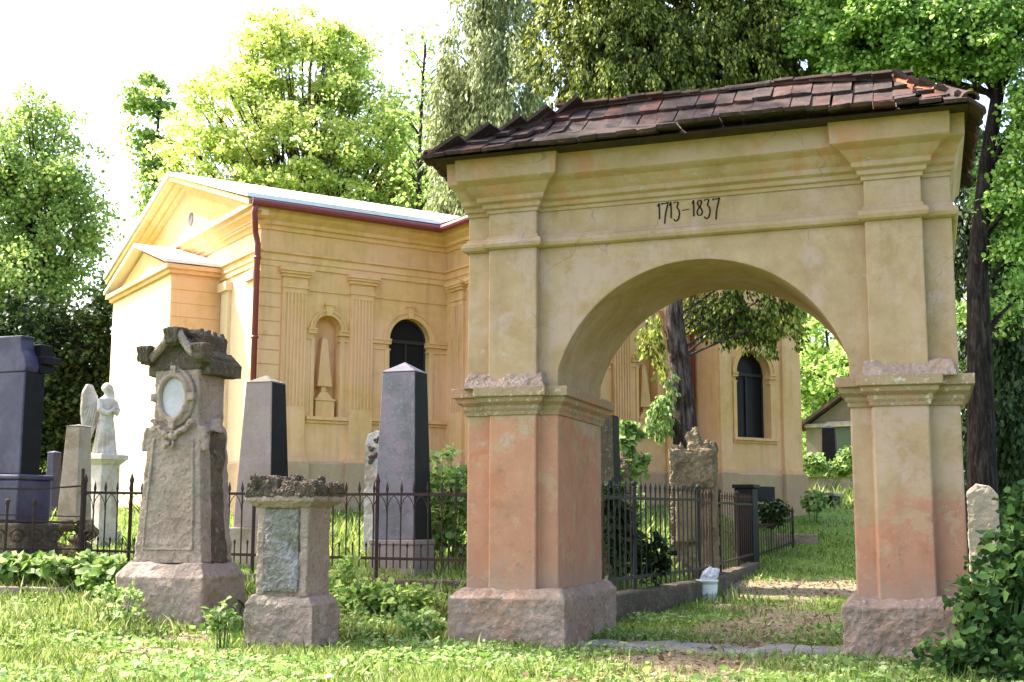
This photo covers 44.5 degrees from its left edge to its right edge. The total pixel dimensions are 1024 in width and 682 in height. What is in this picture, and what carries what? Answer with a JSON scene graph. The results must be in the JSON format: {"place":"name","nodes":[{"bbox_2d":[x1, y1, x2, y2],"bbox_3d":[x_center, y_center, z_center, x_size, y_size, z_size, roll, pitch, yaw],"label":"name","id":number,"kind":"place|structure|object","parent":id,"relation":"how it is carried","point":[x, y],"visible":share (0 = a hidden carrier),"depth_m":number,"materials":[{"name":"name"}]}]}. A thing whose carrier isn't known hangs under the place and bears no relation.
{"place":"outdoors","nodes":[
{"label":"outdoors","id":0,"kind":"place"},
{"bbox_2d":[0,492,973,681],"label":"ground","id":1,"kind":"structure","parent":0,"point":[825,513],"depth_m":13.12,"materials":[{"name":"green plant"}]},
{"bbox_2d":[0,335,60,585],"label":"slate monument","id":2,"kind":"object","parent":1,"relation":"on","point":[27,365],"visible":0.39,"depth_m":14.08,"materials":[{"name":"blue stone"}]},
{"bbox_2d":[0,469,95,555],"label":"ornamental railing","id":3,"kind":"object","parent":2,"relation":"attached to","point":[33,521],"visible":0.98,"depth_m":13.82,"materials":[{"name":"metal"}]},
{"bbox_2d":[0,586,67,595],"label":"stone kerb","id":4,"kind":"structure","parent":1,"relation":"on","point":[13,588],"depth_m":12.84,"materials":[{"name":"stone"}]},
{"bbox_2d":[46,451,60,518],"bbox_3d":[-7.146,2.249,19.467,0.160,1.081,0.200,-3,-9,21],"label":"slim dark gravestone","id":5,"kind":"object","parent":1,"relation":"on","point":[54,463],"visible":0.64,"depth_m":19.44,"materials":[{"name":"grey stone"}]},
{"bbox_2d":[0,274,112,484],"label":"understorey tree","id":6,"kind":"object","parent":1,"relation":"on","point":[70,378],"visible":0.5,"depth_m":28.73,"materials":[{"name":"green plant"}]},
{"bbox_2d":[0,77,126,474],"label":"linden tree","id":7,"kind":"object","parent":1,"relation":"on","point":[41,210],"visible":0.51,"depth_m":32.40,"materials":[{"name":"green plant"}]},
{"bbox_2d":[0,549,131,598],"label":"grave plants","id":8,"kind":"object","parent":1,"relation":"on","point":[93,568],"visible":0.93,"depth_m":12.99,"materials":[{"name":"green plant"}]},
{"bbox_2d":[57,424,98,557],"bbox_3d":[-5.368,1.921,15.397,0.642,1.801,0.442,-3,-9,21],"label":"obelisk","id":9,"kind":"object","parent":1,"relation":"on","point":[77,454],"visible":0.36,"depth_m":15.34,"materials":[{"name":"stone"}]},
{"bbox_2d":[80,382,127,546],"bbox_3d":[-5.601,1.718,17.137,0.478,2.311,0.560,-5,-10,32],"label":"angel statue","id":10,"kind":"object","parent":1,"relation":"on","point":[107,460],"visible":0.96,"depth_m":17.06,"materials":[{"name":"white stone"}]},
{"bbox_2d":[91,575,146,626],"bbox_3d":[-3.527,2.375,11.173,0.391,0.539,0.805,6,-10,-33],"label":"leafy weed","id":11,"kind":"object","parent":1,"relation":"on","point":[134,594],"visible":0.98,"depth_m":11.02,"materials":[{"name":"green plant"}]},
{"bbox_2d":[115,69,190,219],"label":"dark tree","id":12,"kind":"object","parent":1,"relation":"on","point":[137,99],"visible":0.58,"depth_m":47.26,"materials":[{"name":"green plant"}]},
{"bbox_2d":[115,326,245,629],"bbox_3d":[-3.080,1.396,11.816,0.982,3.029,0.737,-3,-9,21],"label":"ornate tombstone","id":13,"kind":"object","parent":1,"relation":"on","point":[182,567],"visible":0.9,"depth_m":11.62,"materials":[{"name":"stone"}]},
{"bbox_2d":[199,596,241,647],"bbox_3d":[-2.395,2.338,10.302,0.352,0.468,0.380,2,-8,-14],"label":"leafy weed","id":14,"kind":"object","parent":1,"relation":"on","point":[219,618],"visible":0.99,"depth_m":10.28,"materials":[{"name":"green plant"}]},
{"bbox_2d":[229,375,287,567],"bbox_3d":[-3.050,1.645,15.329,0.620,2.463,0.560,-3,-9,21],"label":"pale obelisk","id":15,"kind":"object","parent":1,"relation":"on","point":[263,449],"visible":0.56,"depth_m":15.22,"materials":[{"name":"stone"}]},
{"bbox_2d":[77,473,466,591],"bbox_3d":[-2.631,2.257,13.719,5.002,1.646,0.146,-2,-8,14],"label":"iron fence","id":16,"kind":"object","parent":1,"relation":"on","point":[376,558],"visible":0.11,"depth_m":13.48,"materials":[{"name":"black metal"}]},
{"bbox_2d":[138,0,442,210],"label":"maple tree","id":17,"kind":"object","parent":1,"relation":"on","point":[325,163],"visible":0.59,"depth_m":41.77,"materials":[{"name":"green plant"}]},
{"bbox_2d":[243,474,345,647],"bbox_3d":[-1.856,1.966,10.650,0.726,1.654,0.576,-3,-9,21],"label":"broken pedestal","id":18,"kind":"object","parent":1,"relation":"on","point":[293,600],"visible":0.91,"depth_m":10.49,"materials":[{"name":"stone"}]},
{"bbox_2d":[363,431,378,552],"bbox_3d":[-1.780,1.971,16.234,0.275,1.616,0.211,-2,-9,18],"label":"white headstone","id":19,"kind":"object","parent":1,"relation":"on","point":[371,450],"visible":0.55,"depth_m":16.21,"materials":[{"name":"stone"}]},
{"bbox_2d":[328,553,446,617],"bbox_3d":[-1.347,2.383,12.078,1.662,0.655,0.805,-7,-11,42],"label":"leafy weed","id":20,"kind":"object","parent":1,"relation":"on","point":[357,593],"visible":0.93,"depth_m":11.87,"materials":[{"name":"green plant"}]},
{"bbox_2d":[369,362,434,575],"bbox_3d":[-1.280,1.565,14.740,0.600,2.646,0.540,-3,-9,21],"label":"granite obelisk","id":21,"kind":"object","parent":1,"relation":"on","point":[403,450],"visible":0.77,"depth_m":14.59,"materials":[{"name":"grey stone"}]},
{"bbox_2d":[393,605,447,639],"bbox_3d":[-0.766,2.435,10.689,0.459,0.370,0.450,-2,-9,18],"label":"leafy weed","id":22,"kind":"object","parent":1,"relation":"on","point":[419,622],"visible":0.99,"depth_m":10.60,"materials":[{"name":"green plant"}]},
{"bbox_2d":[385,19,455,210],"bbox_3d":[-2.656,-2.720,36.762,2.181,14.283,2.760,0,-8,1],"label":"sparse tree","id":23,"kind":"object","parent":1,"relation":"on","point":[418,178],"visible":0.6,"depth_m":37.10,"materials":[{"name":"green plant"}]},
{"bbox_2d":[429,442,467,562],"bbox_3d":[-0.759,1.987,15.365,1.234,1.524,0.923,7,-11,-40],"label":"leafy shrub","id":24,"kind":"object","parent":1,"relation":"on","point":[453,475],"visible":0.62,"depth_m":15.22,"materials":[{"name":"green plant"}]},
{"bbox_2d":[103,172,808,519],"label":"cemetery chapel","id":25,"kind":"structure","parent":1,"relation":"on","point":[327,310],"depth_m":21.71,"materials":[{"name":"paint"}]},
{"bbox_2d":[389,320,425,371],"bbox_3d":[-1.867,0.497,21.760,0.840,1.810,0.080,5,-10,-32],"label":"window","id":26,"kind":"structure","parent":25,"relation":"in","point":[408,339],"depth_m":21.85,"materials":[{"name":"black glass"}]},
{"bbox_2d":[736,352,763,437],"bbox_3d":[4.698,1.084,25.207,0.980,1.800,0.080,5,-10,-32],"label":"window","id":27,"kind":"structure","parent":25,"relation":"in","point":[750,417],"depth_m":25.27,"materials":[{"name":"black glass"}]},
{"bbox_2d":[757,486,774,501],"bbox_3d":[5.017,3.040,24.818,0.470,0.300,0.075,5,-10,-32],"label":"basement window","id":28,"kind":"structure","parent":25,"relation":"in","point":[764,493],"depth_m":24.79,"materials":[{"name":"black glass"}]},
{"bbox_2d":[30,574,902,681],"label":"leaf litter","id":29,"kind":"object","parent":1,"relation":"on","point":[722,659],"visible":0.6,"depth_m":10.74,"materials":[{"name":"brown plant"}]},
{"bbox_2d":[416,0,549,215],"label":"weeping cypress","id":30,"kind":"object","parent":1,"relation":"on","point":[469,96],"visible":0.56,"depth_m":31.36,"materials":[{"name":"green plant"}]},
{"bbox_2d":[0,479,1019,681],"bbox_3d":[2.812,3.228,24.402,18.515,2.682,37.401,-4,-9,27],"label":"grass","id":31,"kind":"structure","parent":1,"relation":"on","point":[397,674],"depth_m":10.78,"materials":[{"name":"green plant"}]},
{"bbox_2d":[0,585,1022,681],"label":"clover","id":32,"kind":"object","parent":1,"relation":"on","point":[134,663],"visible":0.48,"depth_m":9.17,"materials":[{"name":"green plant"}]},
{"bbox_2d":[601,415,620,585],"bbox_3d":[1.100,1.845,14.423,0.304,1.955,0.300,-3,-9,21],"label":"brown gravestone","id":33,"kind":"object","parent":1,"relation":"on","point":[610,455],"visible":0.26,"depth_m":14.38,"materials":[{"name":"stone"}]},
{"bbox_2d":[620,450,631,562],"bbox_3d":[1.388,2.067,15.534,0.258,1.419,0.201,-2,-9,18],"label":"rubble headstone","id":34,"kind":"object","parent":1,"relation":"on","point":[624,464],"visible":0.21,"depth_m":15.54,"materials":[{"name":"grey stone"}]},
{"bbox_2d":[619,419,652,527],"bbox_3d":[1.472,1.884,15.779,0.537,1.811,0.822,-7,-11,40],"label":"vine shrub","id":35,"kind":"object","parent":1,"relation":"on","point":[628,439],"visible":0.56,"depth_m":15.79,"materials":[{"name":"green plant"}]},
{"bbox_2d":[601,478,677,590],"bbox_3d":[1.296,2.277,14.041,1.247,1.473,0.820,6,-10,-34],"label":"dark shrub","id":36,"kind":"object","parent":1,"relation":"on","point":[659,560],"visible":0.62,"depth_m":13.89,"materials":[{"name":"green plant"}]},
{"bbox_2d":[601,480,702,621],"bbox_3d":[1.457,2.383,13.802,0.246,1.691,3.856,-4,-9,28],"label":"spiked fence","id":37,"kind":"object","parent":1,"relation":"on","point":[662,597],"visible":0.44,"depth_m":13.86,"materials":[{"name":"black metal"}]},
{"bbox_2d":[515,0,819,447],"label":"thuja tree","id":38,"kind":"object","parent":1,"relation":"on","point":[616,48],"visible":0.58,"depth_m":17.58,"materials":[{"name":"green plant"}]},
{"bbox_2d":[668,427,720,579],"bbox_3d":[2.423,2.201,16.654,0.659,2.118,0.478,-2,-9,18],"label":"rock monument","id":39,"kind":"object","parent":1,"relation":"on","point":[694,463],"visible":0.59,"depth_m":16.48,"materials":[{"name":"grey stone"}]},
{"bbox_2d":[420,67,986,664],"bbox_3d":[1.754,0.280,11.016,4.619,5.216,2.626,-2,-9,18],"label":"arched gateway","id":40,"kind":"object","parent":1,"relation":"on","point":[602,231],"visible":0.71,"depth_m":10.43,"materials":[{"name":"paint"}]},
{"bbox_2d":[696,579,717,601],"bbox_3d":[2.360,3.019,15.127,0.274,0.267,0.274,-2,-9,18],"label":"white bucket","id":41,"kind":"object","parent":1,"relation":"on","point":[709,587],"visible":0.7,"depth_m":15.02,"materials":[{"name":"plastic"}]},
{"bbox_2d":[699,566,719,579],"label":"plastic bags","id":42,"kind":"object","parent":41,"relation":"in","point":[710,573],"visible":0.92,"depth_m":15.09,"materials":[{"name":"white plastic"}]},
{"bbox_2d":[579,639,842,656],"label":"threshold slab","id":43,"kind":"structure","parent":1,"relation":"on","point":[787,647],"depth_m":10.17,"materials":[{"name":"grey stone"}]},
{"bbox_2d":[693,489,759,594],"bbox_3d":[3.085,2.930,17.730,0.247,1.645,5.142,-2,-8,18],"label":"spiked fence","id":44,"kind":"object","parent":1,"relation":"on","point":[727,577],"visible":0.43,"depth_m":17.71,"materials":[{"name":"metal"}]},
{"bbox_2d":[732,484,759,561],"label":"dark stone pillar","id":45,"kind":"structure","parent":1,"relation":"on","point":[749,489],"depth_m":20.21,"materials":[{"name":"black stone"}]},
{"bbox_2d":[758,498,791,553],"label":"shrub","id":46,"kind":"object","parent":1,"relation":"on","point":[772,511],"visible":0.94,"depth_m":21.30,"materials":[{"name":"green plant"}]},
{"bbox_2d":[758,507,794,557],"bbox_3d":[4.483,3.328,21.262,0.064,1.044,1.358,-6,-10,38],"label":"garden fence","id":47,"kind":"object","parent":1,"relation":"on","point":[791,519],"visible":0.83,"depth_m":21.27,"materials":[{"name":"metal"}]},
{"bbox_2d":[762,534,817,544],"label":"grave kerb","id":48,"kind":"structure","parent":1,"relation":"on","point":[805,539],"depth_m":22.00,"materials":[{"name":"stone"}]},
{"bbox_2d":[799,311,829,431],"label":"distant tree","id":49,"kind":"object","parent":1,"relation":"on","point":[817,395],"visible":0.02,"depth_m":65.99,"materials":[{"name":"green plant"}]},
{"bbox_2d":[800,488,829,522],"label":"shrub","id":50,"kind":"object","parent":1,"relation":"on","point":[814,501],"visible":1,"depth_m":24.22,"materials":[{"name":"green plant"}]},
{"bbox_2d":[800,313,838,455],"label":"distant tree","id":51,"kind":"object","parent":1,"relation":"on","point":[825,391],"visible":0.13,"depth_m":61.63,"materials":[{"name":"green plant"}]},
{"bbox_2d":[803,445,852,491],"bbox_3d":[8.252,3.319,32.030,1.906,1.309,1.150,-2,-9,18],"label":"shrub","id":52,"kind":"object","parent":1,"relation":"on","point":[841,466],"visible":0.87,"depth_m":31.92,"materials":[{"name":"green plant"}]},
{"bbox_2d":[811,338,848,387],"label":"distant tree","id":53,"kind":"object","parent":1,"relation":"on","point":[840,366],"visible":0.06,"depth_m":58.95,"materials":[{"name":"green plant"}]},
{"bbox_2d":[822,425,837,472],"bbox_3d":[8.655,3.218,34.076,0.600,1.845,0.560,-3,-9,21],"label":"black obelisk","id":54,"kind":"object","parent":1,"relation":"on","point":[829,445],"visible":0.45,"depth_m":33.99,"materials":[{"name":"stone"}]},
{"bbox_2d":[807,473,852,492],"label":"wall","id":55,"kind":"structure","parent":1,"relation":"on","point":[844,482],"depth_m":32.98,"materials":[{"name":"paint"}]},
{"bbox_2d":[824,492,844,506],"bbox_3d":[6.771,3.616,27.592,0.900,0.520,1.520,-3,-9,23],"label":"slab tomb","id":56,"kind":"object","parent":1,"relation":"on","point":[832,495],"visible":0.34,"depth_m":26.86,"materials":[{"name":"black stone"}]},
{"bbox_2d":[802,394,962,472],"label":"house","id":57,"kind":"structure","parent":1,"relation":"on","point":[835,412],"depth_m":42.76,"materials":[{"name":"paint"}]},
{"bbox_2d":[826,421,851,454],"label":"window","id":58,"kind":"structure","parent":57,"relation":"in","point":[843,434],"depth_m":42.48,"materials":[{"name":"glass"}]},
{"bbox_2d":[771,0,1023,579],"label":"broadleaf tree","id":59,"kind":"object","parent":1,"relation":"on","point":[977,44],"visible":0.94,"depth_m":15.67,"materials":[{"name":"green plant"}]},
{"bbox_2d":[955,281,966,409],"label":"distant tree","id":60,"kind":"object","parent":1,"relation":"on","point":[961,311],"visible":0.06,"depth_m":55.45,"materials":[{"name":"green plant"}]},
{"bbox_2d":[902,630,1023,681],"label":"leafy weed","id":61,"kind":"object","parent":1,"relation":"on","point":[965,657],"visible":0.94,"depth_m":8.12,"materials":[{"name":"green plant"}]},
{"bbox_2d":[933,479,1023,679],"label":"round leaf bush","id":62,"kind":"object","parent":1,"relation":"on","point":[999,619],"visible":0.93,"depth_m":8.35,"materials":[{"name":"green plant"}]},
{"bbox_2d":[967,484,1000,606],"bbox_3d":[5.315,2.347,14.077,0.541,1.479,0.319,-4,-9,26],"label":"leaning headstone","id":63,"kind":"object","parent":1,"relation":"on","point":[982,508],"visible":0.35,"depth_m":14.07,"materials":[{"name":"stone"}]},
{"bbox_2d":[953,125,1023,529],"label":"yew tree","id":64,"kind":"object","parent":1,"relation":"on","point":[1008,361],"visible":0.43,"depth_m":16.28,"materials":[{"name":"green plant"}]},
{"bbox_2d":[0,0,1023,414],"label":"sky","id":65,"kind":"structure","parent":0,"point":[84,49],"materials":[{"name":"white"}]}
]}

